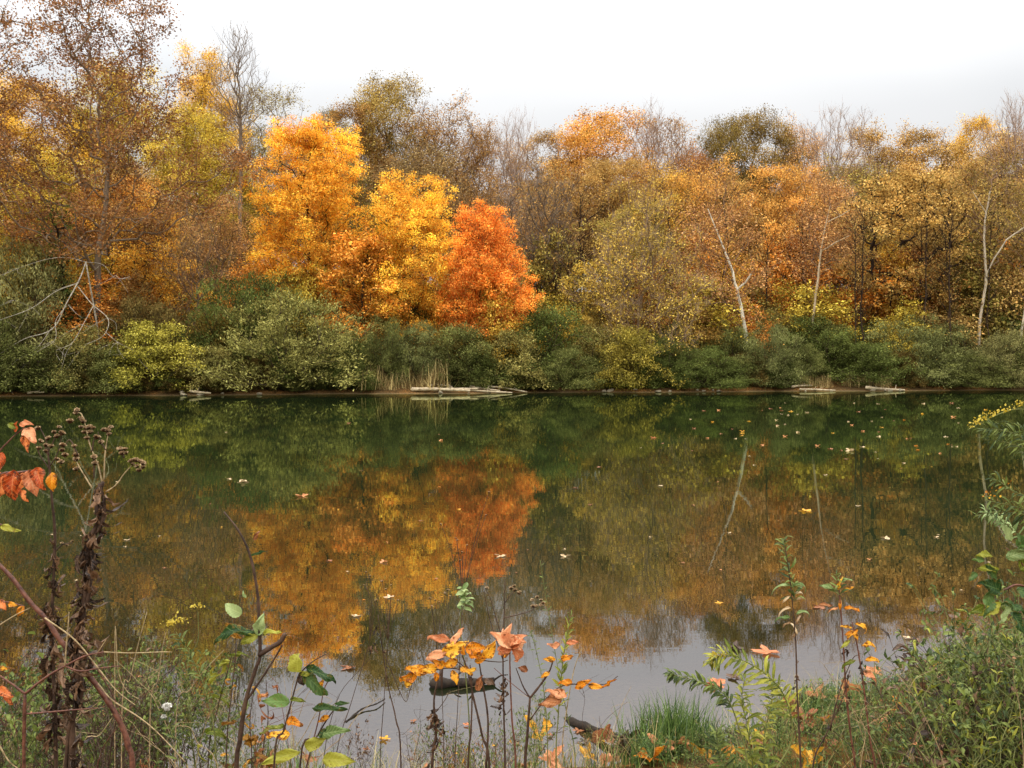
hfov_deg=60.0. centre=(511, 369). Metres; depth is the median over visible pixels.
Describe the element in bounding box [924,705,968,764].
arching stalk
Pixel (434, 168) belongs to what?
thinning tree
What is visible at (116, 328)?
thicket shrub
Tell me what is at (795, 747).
fallen leaf
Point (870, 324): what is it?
thicket shrub
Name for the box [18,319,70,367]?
thicket shrub
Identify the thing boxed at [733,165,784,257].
ridge tree
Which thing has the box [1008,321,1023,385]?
willow bush
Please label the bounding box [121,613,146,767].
straw stalk
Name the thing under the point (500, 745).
bare weed
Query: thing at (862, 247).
slim tree
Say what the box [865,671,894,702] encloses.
thicket weed
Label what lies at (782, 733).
weed
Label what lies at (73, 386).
waterside shrub
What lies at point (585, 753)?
fallen leaf
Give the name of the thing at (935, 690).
withered weed
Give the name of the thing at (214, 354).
leafy bush
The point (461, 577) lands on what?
wispy stalk
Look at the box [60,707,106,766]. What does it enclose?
aster weed
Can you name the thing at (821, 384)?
reed clump
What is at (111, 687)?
chickweed
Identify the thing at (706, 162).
thinning tree
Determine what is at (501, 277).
maple tree
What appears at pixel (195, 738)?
arching stalk
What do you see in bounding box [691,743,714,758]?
fallen leaf
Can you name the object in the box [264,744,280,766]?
chickweed
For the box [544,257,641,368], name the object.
tree
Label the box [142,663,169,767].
arching stalk
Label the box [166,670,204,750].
aster weed
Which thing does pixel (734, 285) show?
white trunk tree
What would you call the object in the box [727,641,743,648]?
fallen leaf
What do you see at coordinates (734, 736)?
fallen leaf
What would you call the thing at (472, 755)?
chickweed
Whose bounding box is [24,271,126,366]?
understory tree
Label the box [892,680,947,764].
thicket weed
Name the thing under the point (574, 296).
understory tree
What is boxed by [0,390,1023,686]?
water
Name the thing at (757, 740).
fallen leaf
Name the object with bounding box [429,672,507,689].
floating wood
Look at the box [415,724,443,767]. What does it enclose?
withered weed
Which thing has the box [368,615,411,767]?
dried weed
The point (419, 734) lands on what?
arching stalk
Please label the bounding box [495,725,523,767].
yellowing weed
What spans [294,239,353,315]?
understory tree
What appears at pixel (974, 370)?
waterside shrub
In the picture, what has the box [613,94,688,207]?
bare tree
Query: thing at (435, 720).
dried weed
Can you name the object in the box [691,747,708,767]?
withered weed
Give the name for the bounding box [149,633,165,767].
straw stalk
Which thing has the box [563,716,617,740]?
sunken log
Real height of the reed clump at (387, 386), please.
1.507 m
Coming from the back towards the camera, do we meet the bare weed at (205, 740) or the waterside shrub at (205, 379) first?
the waterside shrub at (205, 379)
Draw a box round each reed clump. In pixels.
[356,366,402,389]
[376,371,398,389]
[391,371,419,388]
[409,358,464,389]
[411,363,448,389]
[411,374,429,387]
[415,362,444,387]
[811,375,831,387]
[817,376,833,387]
[846,375,861,387]
[866,374,891,387]
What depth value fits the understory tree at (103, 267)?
74.82 m
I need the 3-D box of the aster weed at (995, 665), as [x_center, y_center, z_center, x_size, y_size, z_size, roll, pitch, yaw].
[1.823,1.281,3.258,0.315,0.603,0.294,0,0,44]
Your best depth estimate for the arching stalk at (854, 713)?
3.14 m
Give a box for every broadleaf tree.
[0,64,112,216]
[0,79,37,197]
[0,143,140,252]
[0,182,92,299]
[51,52,186,223]
[60,171,177,282]
[111,99,256,254]
[151,37,260,222]
[189,164,273,263]
[291,94,400,279]
[295,107,355,233]
[335,67,453,229]
[496,124,585,263]
[526,101,683,320]
[557,148,678,310]
[584,195,692,320]
[682,113,755,265]
[703,103,821,260]
[717,171,785,296]
[734,160,835,303]
[828,114,935,258]
[867,115,1008,262]
[908,151,1017,276]
[925,108,1021,237]
[957,127,1023,269]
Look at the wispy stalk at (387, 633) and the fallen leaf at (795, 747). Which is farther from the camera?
the fallen leaf at (795, 747)
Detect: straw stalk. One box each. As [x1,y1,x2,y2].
[79,718,111,766]
[114,626,139,767]
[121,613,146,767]
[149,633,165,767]
[175,650,223,767]
[561,648,581,767]
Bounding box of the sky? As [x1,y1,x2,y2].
[0,0,1023,290]
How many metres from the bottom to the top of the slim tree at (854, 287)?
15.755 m
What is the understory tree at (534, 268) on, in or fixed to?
on the ground at (820, 646)
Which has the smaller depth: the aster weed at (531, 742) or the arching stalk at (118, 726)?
the arching stalk at (118, 726)
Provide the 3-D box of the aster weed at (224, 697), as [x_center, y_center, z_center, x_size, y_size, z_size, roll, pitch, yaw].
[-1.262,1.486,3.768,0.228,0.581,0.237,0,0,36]
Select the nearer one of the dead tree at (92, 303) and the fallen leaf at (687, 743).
the fallen leaf at (687, 743)
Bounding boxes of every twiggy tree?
[141,205,236,340]
[166,191,265,314]
[227,144,349,270]
[387,219,454,357]
[437,162,520,296]
[444,113,523,255]
[488,150,584,307]
[491,196,592,307]
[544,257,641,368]
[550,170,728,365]
[789,147,912,302]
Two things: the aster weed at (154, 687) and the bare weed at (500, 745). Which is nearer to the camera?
the bare weed at (500, 745)
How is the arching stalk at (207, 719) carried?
on the ground at (820, 646)
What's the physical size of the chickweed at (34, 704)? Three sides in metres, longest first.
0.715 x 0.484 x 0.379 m
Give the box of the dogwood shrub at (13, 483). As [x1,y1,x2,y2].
[0,419,56,704]
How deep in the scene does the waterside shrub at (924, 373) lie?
78.42 m
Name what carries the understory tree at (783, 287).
on the ground at (820, 646)
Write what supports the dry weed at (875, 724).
on the ground at (820, 646)
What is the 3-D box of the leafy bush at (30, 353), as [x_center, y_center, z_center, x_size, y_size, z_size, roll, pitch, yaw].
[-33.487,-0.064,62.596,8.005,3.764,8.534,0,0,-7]
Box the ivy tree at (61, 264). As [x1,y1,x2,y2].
[27,184,108,341]
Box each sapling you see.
[213,511,286,767]
[259,653,335,767]
[261,680,355,767]
[399,628,508,767]
[494,640,617,767]
[968,523,1023,633]
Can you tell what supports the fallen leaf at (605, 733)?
on the ground at (820, 646)
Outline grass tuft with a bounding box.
[594,685,754,765]
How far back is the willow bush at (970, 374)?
77.71 m
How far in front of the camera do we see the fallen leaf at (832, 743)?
3.71 m
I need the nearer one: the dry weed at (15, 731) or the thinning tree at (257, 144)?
the dry weed at (15, 731)
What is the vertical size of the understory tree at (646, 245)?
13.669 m
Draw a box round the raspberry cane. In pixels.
[0,563,184,767]
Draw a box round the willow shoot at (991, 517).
[977,504,1023,540]
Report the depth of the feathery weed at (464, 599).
2.30 m
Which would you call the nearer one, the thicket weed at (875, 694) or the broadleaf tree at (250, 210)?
the thicket weed at (875, 694)
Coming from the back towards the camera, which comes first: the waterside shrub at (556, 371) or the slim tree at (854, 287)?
the slim tree at (854, 287)
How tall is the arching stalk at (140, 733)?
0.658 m
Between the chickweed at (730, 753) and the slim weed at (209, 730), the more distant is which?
the chickweed at (730, 753)
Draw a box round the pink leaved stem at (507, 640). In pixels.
[489,622,526,767]
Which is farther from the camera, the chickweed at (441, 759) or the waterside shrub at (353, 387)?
the waterside shrub at (353, 387)
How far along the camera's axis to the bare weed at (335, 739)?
3.87 m
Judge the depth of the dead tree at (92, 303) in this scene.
61.55 m
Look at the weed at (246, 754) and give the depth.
3.45 m
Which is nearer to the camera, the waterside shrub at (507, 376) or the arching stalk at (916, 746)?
the arching stalk at (916, 746)
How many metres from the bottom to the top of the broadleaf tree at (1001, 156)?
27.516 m
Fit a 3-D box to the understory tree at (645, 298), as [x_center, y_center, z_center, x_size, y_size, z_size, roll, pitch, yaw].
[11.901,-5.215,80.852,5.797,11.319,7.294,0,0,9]
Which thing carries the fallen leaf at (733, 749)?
on the ground cover at (776, 728)
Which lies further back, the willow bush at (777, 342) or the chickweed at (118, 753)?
the willow bush at (777, 342)
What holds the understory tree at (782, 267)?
on the ground at (820, 646)
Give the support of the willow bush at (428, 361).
on the ground at (820, 646)
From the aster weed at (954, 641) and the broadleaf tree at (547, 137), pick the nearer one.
the aster weed at (954, 641)
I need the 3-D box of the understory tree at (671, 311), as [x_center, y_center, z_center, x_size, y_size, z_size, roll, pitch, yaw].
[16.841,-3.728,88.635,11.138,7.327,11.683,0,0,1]
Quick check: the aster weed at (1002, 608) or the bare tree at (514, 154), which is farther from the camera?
the bare tree at (514, 154)
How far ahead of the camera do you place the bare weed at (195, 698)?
3.99 m
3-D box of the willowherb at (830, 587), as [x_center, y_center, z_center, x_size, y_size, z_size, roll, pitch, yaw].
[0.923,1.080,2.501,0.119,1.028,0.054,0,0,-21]
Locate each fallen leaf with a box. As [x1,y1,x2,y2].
[252,749,277,767]
[300,748,318,761]
[340,665,354,669]
[524,715,551,739]
[540,745,563,767]
[580,742,595,760]
[591,724,613,742]
[599,753,620,766]
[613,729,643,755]
[634,745,664,762]
[647,733,674,755]
[676,736,689,749]
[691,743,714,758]
[707,678,725,687]
[721,744,742,758]
[725,729,740,745]
[726,673,740,678]
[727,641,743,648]
[741,731,762,747]
[751,645,778,653]
[782,696,799,710]
[790,744,823,767]
[791,706,817,730]
[805,683,824,697]
[823,739,837,745]
[840,679,862,695]
[864,666,880,674]
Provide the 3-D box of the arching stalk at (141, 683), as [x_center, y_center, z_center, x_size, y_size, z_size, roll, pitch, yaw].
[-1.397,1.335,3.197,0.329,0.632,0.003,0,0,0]
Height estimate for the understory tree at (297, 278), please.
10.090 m
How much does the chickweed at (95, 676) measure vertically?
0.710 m
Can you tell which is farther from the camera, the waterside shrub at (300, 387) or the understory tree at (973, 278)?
the understory tree at (973, 278)
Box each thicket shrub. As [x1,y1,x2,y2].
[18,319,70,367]
[94,303,130,363]
[115,329,165,367]
[173,307,248,376]
[220,314,290,374]
[274,333,313,372]
[304,313,362,367]
[355,294,417,374]
[383,298,438,367]
[402,336,447,374]
[421,335,483,371]
[437,320,473,358]
[456,338,518,372]
[510,332,550,365]
[533,320,570,357]
[554,308,601,351]
[561,307,625,365]
[598,306,634,330]
[631,319,700,364]
[663,304,730,377]
[691,325,737,361]
[729,301,790,368]
[754,308,803,365]
[768,313,836,374]
[784,317,856,366]
[801,318,862,377]
[827,321,885,371]
[853,316,895,363]
[955,309,996,365]
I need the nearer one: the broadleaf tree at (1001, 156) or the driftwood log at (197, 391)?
the driftwood log at (197, 391)
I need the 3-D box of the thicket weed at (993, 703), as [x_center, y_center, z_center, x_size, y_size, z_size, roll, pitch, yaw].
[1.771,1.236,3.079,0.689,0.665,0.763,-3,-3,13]
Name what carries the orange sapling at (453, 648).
on the ground at (820, 646)
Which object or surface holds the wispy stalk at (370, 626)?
on the ground at (820, 646)
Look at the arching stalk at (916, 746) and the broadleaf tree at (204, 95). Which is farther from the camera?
the broadleaf tree at (204, 95)
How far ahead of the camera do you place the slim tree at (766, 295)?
88.58 m
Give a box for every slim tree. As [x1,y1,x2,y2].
[59,203,89,277]
[75,200,104,255]
[89,185,130,282]
[97,175,136,256]
[224,223,253,274]
[548,226,592,308]
[549,189,576,301]
[559,168,610,305]
[568,225,603,308]
[643,167,673,316]
[657,186,694,291]
[683,205,724,278]
[710,185,756,327]
[745,223,789,323]
[788,186,820,313]
[791,204,834,313]
[833,210,872,346]
[837,193,880,357]
[894,205,940,319]
[906,193,945,342]
[912,214,973,346]
[931,179,973,346]
[967,205,1008,350]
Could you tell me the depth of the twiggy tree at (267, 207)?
98.32 m
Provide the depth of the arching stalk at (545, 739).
2.56 m
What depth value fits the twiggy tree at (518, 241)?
90.74 m
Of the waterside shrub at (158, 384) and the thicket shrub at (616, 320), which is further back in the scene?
the thicket shrub at (616, 320)
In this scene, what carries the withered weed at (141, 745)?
on the ground at (820, 646)
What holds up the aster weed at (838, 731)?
on the ground at (820, 646)
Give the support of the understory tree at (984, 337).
on the ground at (820, 646)
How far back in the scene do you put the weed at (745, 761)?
3.46 m
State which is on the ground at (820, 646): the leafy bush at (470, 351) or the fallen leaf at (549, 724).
the leafy bush at (470, 351)
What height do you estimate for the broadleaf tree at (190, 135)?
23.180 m
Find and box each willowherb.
[818,570,859,767]
[840,622,878,767]
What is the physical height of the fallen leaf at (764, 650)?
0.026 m
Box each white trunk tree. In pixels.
[648,161,800,345]
[771,165,866,373]
[931,144,1023,346]
[977,193,1023,331]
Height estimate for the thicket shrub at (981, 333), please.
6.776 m
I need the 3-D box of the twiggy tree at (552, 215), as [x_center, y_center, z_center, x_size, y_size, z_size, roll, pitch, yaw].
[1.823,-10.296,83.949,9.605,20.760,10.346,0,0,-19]
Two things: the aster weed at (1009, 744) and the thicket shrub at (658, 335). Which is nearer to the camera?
the aster weed at (1009, 744)
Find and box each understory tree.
[0,215,91,314]
[0,227,79,355]
[0,252,28,320]
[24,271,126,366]
[46,245,111,300]
[65,251,146,325]
[69,270,167,322]
[102,263,173,347]
[143,276,210,324]
[157,289,210,336]
[158,236,245,310]
[216,257,279,329]
[227,248,273,286]
[269,256,330,351]
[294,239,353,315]
[312,269,346,334]
[361,204,401,261]
[412,281,454,338]
[431,248,532,324]
[431,251,501,319]
[469,299,565,344]
[512,219,600,321]
[528,286,583,347]
[544,272,602,319]
[610,205,682,301]
[610,227,676,322]
[620,253,671,350]
[642,299,711,330]
[653,279,755,356]
[665,227,743,298]
[670,268,714,312]
[699,227,758,328]
[723,298,783,352]
[726,272,789,336]
[742,261,793,322]
[744,226,848,325]
[753,277,896,348]
[760,262,817,319]
[809,260,933,336]
[835,266,931,323]
[851,226,919,325]
[853,241,941,324]
[866,295,945,375]
[869,243,985,337]
[886,295,1007,356]
[910,233,1022,351]
[931,293,996,347]
[938,239,1010,342]
[964,239,1023,356]
[968,228,1022,322]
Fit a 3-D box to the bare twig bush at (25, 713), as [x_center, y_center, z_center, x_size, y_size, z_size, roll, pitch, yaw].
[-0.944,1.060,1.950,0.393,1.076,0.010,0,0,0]
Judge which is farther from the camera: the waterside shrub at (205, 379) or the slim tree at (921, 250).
the slim tree at (921, 250)
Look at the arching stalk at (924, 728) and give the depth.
3.04 m
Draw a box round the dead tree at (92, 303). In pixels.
[1,257,144,391]
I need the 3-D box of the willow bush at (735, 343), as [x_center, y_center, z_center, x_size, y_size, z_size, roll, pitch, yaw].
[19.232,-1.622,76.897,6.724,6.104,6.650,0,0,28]
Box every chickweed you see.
[0,631,107,767]
[0,670,124,767]
[4,654,156,767]
[7,645,133,767]
[21,653,121,753]
[26,730,63,767]
[30,650,134,766]
[46,680,178,767]
[50,678,151,767]
[84,729,143,767]
[86,641,157,734]
[107,655,175,766]
[152,723,197,767]
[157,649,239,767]
[239,720,273,767]
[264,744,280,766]
[288,738,302,758]
[418,722,452,767]
[426,726,470,767]
[449,739,483,767]
[460,740,481,767]
[602,724,629,767]
[676,742,702,767]
[704,724,744,765]
[717,725,735,742]
[800,705,862,767]
[850,629,1023,767]
[858,720,896,764]
[940,639,1023,765]
[994,620,1023,678]
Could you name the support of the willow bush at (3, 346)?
on the ground at (820, 646)
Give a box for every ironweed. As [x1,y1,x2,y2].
[34,425,89,767]
[54,408,146,767]
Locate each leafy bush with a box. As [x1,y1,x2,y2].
[0,343,84,393]
[42,319,127,393]
[77,344,144,393]
[84,317,206,394]
[161,342,248,391]
[422,319,511,387]
[449,287,547,373]
[459,324,561,391]
[495,297,597,387]
[561,320,652,385]
[583,323,684,391]
[803,323,873,382]
[828,339,929,388]
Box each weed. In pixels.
[0,647,31,758]
[0,647,51,749]
[0,663,78,767]
[0,678,51,765]
[0,681,46,766]
[0,685,26,765]
[0,702,32,767]
[2,701,89,767]
[6,682,85,767]
[8,651,56,723]
[41,628,182,767]
[43,704,153,767]
[59,694,122,767]
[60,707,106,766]
[64,658,157,767]
[70,653,149,765]
[86,651,166,766]
[91,644,178,765]
[95,675,152,767]
[104,672,196,767]
[107,725,151,767]
[117,628,202,760]
[118,658,178,751]
[124,727,174,767]
[127,636,194,767]
[129,647,208,767]
[129,666,162,766]
[135,693,182,764]
[136,681,181,763]
[151,640,239,766]
[156,702,186,767]
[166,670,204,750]
[169,656,222,764]
[180,699,226,767]
[184,697,227,764]
[186,643,254,767]
[188,716,235,767]
[194,653,250,762]
[197,651,248,767]
[206,723,249,767]
[220,618,243,767]
[227,731,266,767]
[240,681,272,767]
[240,729,271,767]
[254,682,277,767]
[325,716,343,751]
[339,715,384,767]
[363,744,382,766]
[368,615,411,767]
[371,741,387,767]
[405,745,425,766]
[407,727,425,765]
[408,727,431,762]
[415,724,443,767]
[424,672,449,767]
[427,736,481,767]
[434,732,478,767]
[440,723,460,765]
[441,732,497,767]
[456,582,473,767]
[462,729,518,767]
[473,712,507,767]
[478,733,508,767]
[484,583,544,767]
[490,718,517,767]
[491,712,540,767]
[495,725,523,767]
[510,684,559,767]
[516,692,549,767]
[528,630,552,767]
[540,562,576,767]
[546,741,573,767]
[551,610,574,767]
[574,726,606,767]
[578,732,593,764]
[580,723,594,758]
[589,726,606,767]
[680,718,721,760]
[680,746,711,767]
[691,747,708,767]
[734,747,763,767]
[764,716,806,753]
[768,731,783,760]
[771,725,798,766]
[775,754,794,767]
[808,712,824,737]
[811,713,849,747]
[812,655,857,767]
[815,688,830,708]
[815,711,850,767]
[821,702,859,746]
[831,737,856,767]
[834,628,1023,767]
[835,700,873,736]
[839,689,945,767]
[840,642,1022,767]
[843,716,856,738]
[849,709,905,760]
[855,680,890,712]
[856,689,906,761]
[859,697,894,759]
[862,616,1017,767]
[862,673,911,722]
[863,624,1023,767]
[864,611,1023,767]
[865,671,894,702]
[867,689,979,767]
[874,669,928,766]
[884,673,1022,767]
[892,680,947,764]
[897,708,947,766]
[901,731,961,767]
[902,636,992,705]
[906,572,1022,757]
[910,602,1023,767]
[914,649,1023,767]
[914,656,1004,752]
[916,630,997,724]
[917,698,944,755]
[918,631,1023,767]
[921,702,1012,767]
[923,622,998,744]
[936,619,1023,767]
[941,590,1023,767]
[950,622,1022,756]
[953,569,1023,737]
[961,635,1023,767]
[962,633,1019,734]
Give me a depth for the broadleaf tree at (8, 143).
116.32 m
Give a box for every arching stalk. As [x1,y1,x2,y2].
[0,719,41,767]
[7,666,20,767]
[88,654,169,767]
[94,693,177,767]
[97,688,155,767]
[116,721,173,766]
[117,661,177,766]
[122,657,182,761]
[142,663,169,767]
[164,682,193,767]
[173,722,217,767]
[183,679,195,762]
[195,689,240,767]
[214,690,242,742]
[219,712,247,767]
[254,704,314,764]
[264,669,291,767]
[268,652,301,767]
[276,635,300,766]
[284,691,337,767]
[288,641,358,767]
[312,690,380,767]
[323,666,362,765]
[397,718,418,767]
[412,705,445,767]
[442,686,475,765]
[505,689,546,763]
[518,724,566,767]
[581,676,609,765]
[597,721,631,767]
[599,702,626,767]
[606,687,630,766]
[787,722,848,767]
[813,660,883,767]
[821,673,871,767]
[834,699,895,767]
[834,713,863,765]
[876,664,916,767]
[884,666,944,767]
[890,657,939,755]
[906,701,940,765]
[909,675,972,762]
[914,721,924,767]
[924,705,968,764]
[927,699,943,767]
[1003,650,1023,767]
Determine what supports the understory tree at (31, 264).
on the ground at (820, 646)
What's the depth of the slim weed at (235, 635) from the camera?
2.30 m
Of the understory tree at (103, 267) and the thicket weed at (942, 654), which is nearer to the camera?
the thicket weed at (942, 654)
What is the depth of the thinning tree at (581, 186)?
96.30 m
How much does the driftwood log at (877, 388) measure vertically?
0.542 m
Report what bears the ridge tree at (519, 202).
on the ground at (820, 646)
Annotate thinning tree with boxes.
[72,155,215,308]
[208,81,332,255]
[310,155,388,286]
[320,233,429,329]
[357,133,477,295]
[380,86,506,284]
[507,148,627,310]
[622,154,710,318]
[623,112,714,212]
[658,145,770,291]
[661,138,736,289]
[765,107,841,263]
[782,158,870,314]
[946,156,1023,303]
[981,185,1023,270]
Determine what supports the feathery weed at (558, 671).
on the ground at (820, 646)
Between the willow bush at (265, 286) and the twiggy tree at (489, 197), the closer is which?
the willow bush at (265, 286)
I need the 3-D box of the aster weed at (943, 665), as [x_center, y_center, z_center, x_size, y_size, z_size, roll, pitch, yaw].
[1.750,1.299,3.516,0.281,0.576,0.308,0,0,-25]
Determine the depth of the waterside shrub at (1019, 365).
80.37 m
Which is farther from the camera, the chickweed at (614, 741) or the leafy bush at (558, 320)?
the leafy bush at (558, 320)
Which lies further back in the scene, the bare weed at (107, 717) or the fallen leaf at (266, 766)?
the fallen leaf at (266, 766)
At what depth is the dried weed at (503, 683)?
2.10 m
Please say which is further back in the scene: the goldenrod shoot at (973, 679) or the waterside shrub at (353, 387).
the waterside shrub at (353, 387)
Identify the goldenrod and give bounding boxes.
[156,602,216,767]
[662,667,747,767]
[702,638,803,767]
[703,723,739,767]
[727,672,767,767]
[745,678,785,767]
[967,400,1023,526]
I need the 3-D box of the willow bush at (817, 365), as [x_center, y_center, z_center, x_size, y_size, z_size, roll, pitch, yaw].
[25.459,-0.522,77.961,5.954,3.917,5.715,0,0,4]
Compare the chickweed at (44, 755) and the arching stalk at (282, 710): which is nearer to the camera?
the arching stalk at (282, 710)
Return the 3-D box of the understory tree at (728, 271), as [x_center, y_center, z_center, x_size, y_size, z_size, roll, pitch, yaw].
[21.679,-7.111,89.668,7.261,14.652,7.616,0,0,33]
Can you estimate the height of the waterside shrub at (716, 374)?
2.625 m
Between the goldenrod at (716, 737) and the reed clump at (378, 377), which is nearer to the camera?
the goldenrod at (716, 737)
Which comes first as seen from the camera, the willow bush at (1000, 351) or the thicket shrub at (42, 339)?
the thicket shrub at (42, 339)
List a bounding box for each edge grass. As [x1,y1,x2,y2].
[3,718,653,767]
[6,730,641,767]
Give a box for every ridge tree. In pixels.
[502,172,553,244]
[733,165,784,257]
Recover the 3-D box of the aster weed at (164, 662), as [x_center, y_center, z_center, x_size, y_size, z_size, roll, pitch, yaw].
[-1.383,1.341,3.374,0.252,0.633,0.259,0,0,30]
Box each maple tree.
[231,111,377,330]
[311,226,413,354]
[338,167,464,346]
[429,196,545,346]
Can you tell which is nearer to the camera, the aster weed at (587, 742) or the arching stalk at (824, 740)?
the arching stalk at (824, 740)
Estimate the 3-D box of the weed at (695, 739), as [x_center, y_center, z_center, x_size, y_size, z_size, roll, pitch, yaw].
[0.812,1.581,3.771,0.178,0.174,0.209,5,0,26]
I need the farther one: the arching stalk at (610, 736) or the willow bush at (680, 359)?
the willow bush at (680, 359)
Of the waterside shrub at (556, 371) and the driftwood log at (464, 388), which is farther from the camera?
the waterside shrub at (556, 371)
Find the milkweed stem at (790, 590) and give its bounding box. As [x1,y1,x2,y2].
[772,536,809,767]
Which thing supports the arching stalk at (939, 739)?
on the ground at (820, 646)
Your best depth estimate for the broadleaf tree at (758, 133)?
111.94 m
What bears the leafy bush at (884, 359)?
on the ground at (820, 646)
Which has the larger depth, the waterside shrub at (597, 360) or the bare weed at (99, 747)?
the waterside shrub at (597, 360)
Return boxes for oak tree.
[0,0,71,226]
[0,0,274,345]
[825,166,996,320]
[906,178,1023,292]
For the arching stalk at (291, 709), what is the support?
on the ground at (820, 646)
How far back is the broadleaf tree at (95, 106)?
103.27 m
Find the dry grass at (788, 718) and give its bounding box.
[619,624,1016,767]
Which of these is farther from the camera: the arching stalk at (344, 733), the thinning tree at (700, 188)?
the thinning tree at (700, 188)
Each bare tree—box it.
[203,20,271,273]
[491,103,546,273]
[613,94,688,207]
[783,95,892,287]
[972,88,1023,235]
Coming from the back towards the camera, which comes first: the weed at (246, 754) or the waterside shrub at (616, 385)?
the waterside shrub at (616, 385)
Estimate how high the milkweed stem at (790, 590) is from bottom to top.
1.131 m
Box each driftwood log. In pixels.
[27,387,43,393]
[189,388,210,393]
[411,387,470,391]
[440,386,477,389]
[455,387,511,392]
[470,384,499,390]
[491,386,526,392]
[791,383,810,387]
[799,387,835,390]
[865,386,904,390]
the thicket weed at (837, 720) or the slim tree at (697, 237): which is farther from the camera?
the slim tree at (697, 237)
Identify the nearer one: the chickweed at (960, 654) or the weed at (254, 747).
the chickweed at (960, 654)
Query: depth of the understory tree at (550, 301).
81.32 m
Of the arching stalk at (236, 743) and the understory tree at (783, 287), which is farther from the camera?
the understory tree at (783, 287)
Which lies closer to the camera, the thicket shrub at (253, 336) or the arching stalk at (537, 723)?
the arching stalk at (537, 723)
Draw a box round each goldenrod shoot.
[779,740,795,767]
[883,608,1023,767]
[904,628,1023,767]
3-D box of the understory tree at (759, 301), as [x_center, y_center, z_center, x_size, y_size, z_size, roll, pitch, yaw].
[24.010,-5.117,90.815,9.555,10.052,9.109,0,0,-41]
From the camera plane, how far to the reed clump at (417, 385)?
68.19 m
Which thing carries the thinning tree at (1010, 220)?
on the ground at (820, 646)
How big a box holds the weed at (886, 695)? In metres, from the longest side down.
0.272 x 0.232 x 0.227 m
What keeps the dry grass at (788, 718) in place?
on the ground cover at (776, 728)
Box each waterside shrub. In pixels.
[0,364,28,391]
[0,366,41,391]
[22,372,60,393]
[46,372,89,393]
[59,373,101,392]
[77,363,145,392]
[82,368,128,391]
[128,355,164,392]
[144,372,188,391]
[159,356,222,394]
[186,362,234,391]
[189,365,249,392]
[219,375,260,391]
[241,352,282,391]
[258,374,296,390]
[280,369,322,392]
[299,350,336,390]
[320,357,363,388]
[340,377,383,390]
[432,363,484,387]
[453,353,501,389]
[483,360,525,388]
[490,355,536,388]
[509,377,563,390]
[541,352,572,386]
[551,367,595,387]
[577,353,613,387]
[598,357,648,387]
[601,376,628,388]
[621,350,666,388]
[661,373,689,388]
[670,355,712,388]
[701,362,730,388]
[716,357,741,386]
[726,350,771,387]
[757,371,791,387]
[760,360,820,387]
[883,349,928,387]
[904,358,944,386]
[934,356,976,386]
[947,353,989,386]
[968,356,1014,386]
[998,365,1022,386]
[1010,353,1023,382]
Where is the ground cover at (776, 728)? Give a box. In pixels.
[631,621,1022,767]
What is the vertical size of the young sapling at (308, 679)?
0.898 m
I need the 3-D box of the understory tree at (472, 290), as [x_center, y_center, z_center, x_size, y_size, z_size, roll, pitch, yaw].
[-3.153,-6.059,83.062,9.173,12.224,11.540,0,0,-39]
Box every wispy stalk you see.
[335,571,376,767]
[363,577,398,764]
[429,589,450,757]
[440,491,489,763]
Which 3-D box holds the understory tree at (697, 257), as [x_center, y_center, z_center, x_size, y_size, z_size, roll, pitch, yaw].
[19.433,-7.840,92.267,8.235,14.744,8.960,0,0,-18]
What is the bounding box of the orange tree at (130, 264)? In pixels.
[86,189,216,323]
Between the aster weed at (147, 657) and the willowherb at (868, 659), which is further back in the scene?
the aster weed at (147, 657)
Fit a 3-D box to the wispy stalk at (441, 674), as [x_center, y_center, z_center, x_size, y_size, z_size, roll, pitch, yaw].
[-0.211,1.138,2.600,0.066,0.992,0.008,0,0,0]
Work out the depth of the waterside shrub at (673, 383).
72.63 m
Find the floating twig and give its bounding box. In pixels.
[345,699,384,722]
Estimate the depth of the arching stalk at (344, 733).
2.54 m
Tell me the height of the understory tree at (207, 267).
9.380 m
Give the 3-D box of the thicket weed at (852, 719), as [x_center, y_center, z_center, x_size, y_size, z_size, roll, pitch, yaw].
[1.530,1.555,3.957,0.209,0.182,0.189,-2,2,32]
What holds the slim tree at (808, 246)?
on the ground at (820, 646)
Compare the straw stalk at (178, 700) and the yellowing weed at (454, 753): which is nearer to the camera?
the straw stalk at (178, 700)
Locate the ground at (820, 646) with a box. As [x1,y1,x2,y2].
[0,268,1023,767]
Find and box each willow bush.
[0,234,103,383]
[0,290,39,391]
[88,283,202,380]
[156,261,333,380]
[183,283,383,391]
[316,326,384,390]
[352,313,418,386]
[377,319,454,384]
[522,343,613,390]
[636,335,700,388]
[647,343,759,390]
[699,316,771,383]
[733,320,815,389]
[777,342,832,385]
[842,312,969,387]
[882,320,1003,376]
[923,349,1023,388]
[959,320,1023,387]
[984,302,1023,358]
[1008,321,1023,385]
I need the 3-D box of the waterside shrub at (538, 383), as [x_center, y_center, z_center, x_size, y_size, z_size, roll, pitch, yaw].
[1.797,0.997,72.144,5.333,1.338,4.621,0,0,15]
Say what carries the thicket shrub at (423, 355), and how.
on the ground at (820, 646)
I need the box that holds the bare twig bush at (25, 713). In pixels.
[0,608,158,767]
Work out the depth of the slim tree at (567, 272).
82.61 m
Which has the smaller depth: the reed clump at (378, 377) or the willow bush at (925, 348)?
the reed clump at (378, 377)
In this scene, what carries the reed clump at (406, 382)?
on the ground at (820, 646)
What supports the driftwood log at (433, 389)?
on the ground at (820, 646)
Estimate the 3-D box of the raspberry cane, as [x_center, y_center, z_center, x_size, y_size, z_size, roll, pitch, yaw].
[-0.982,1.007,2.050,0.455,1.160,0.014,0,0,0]

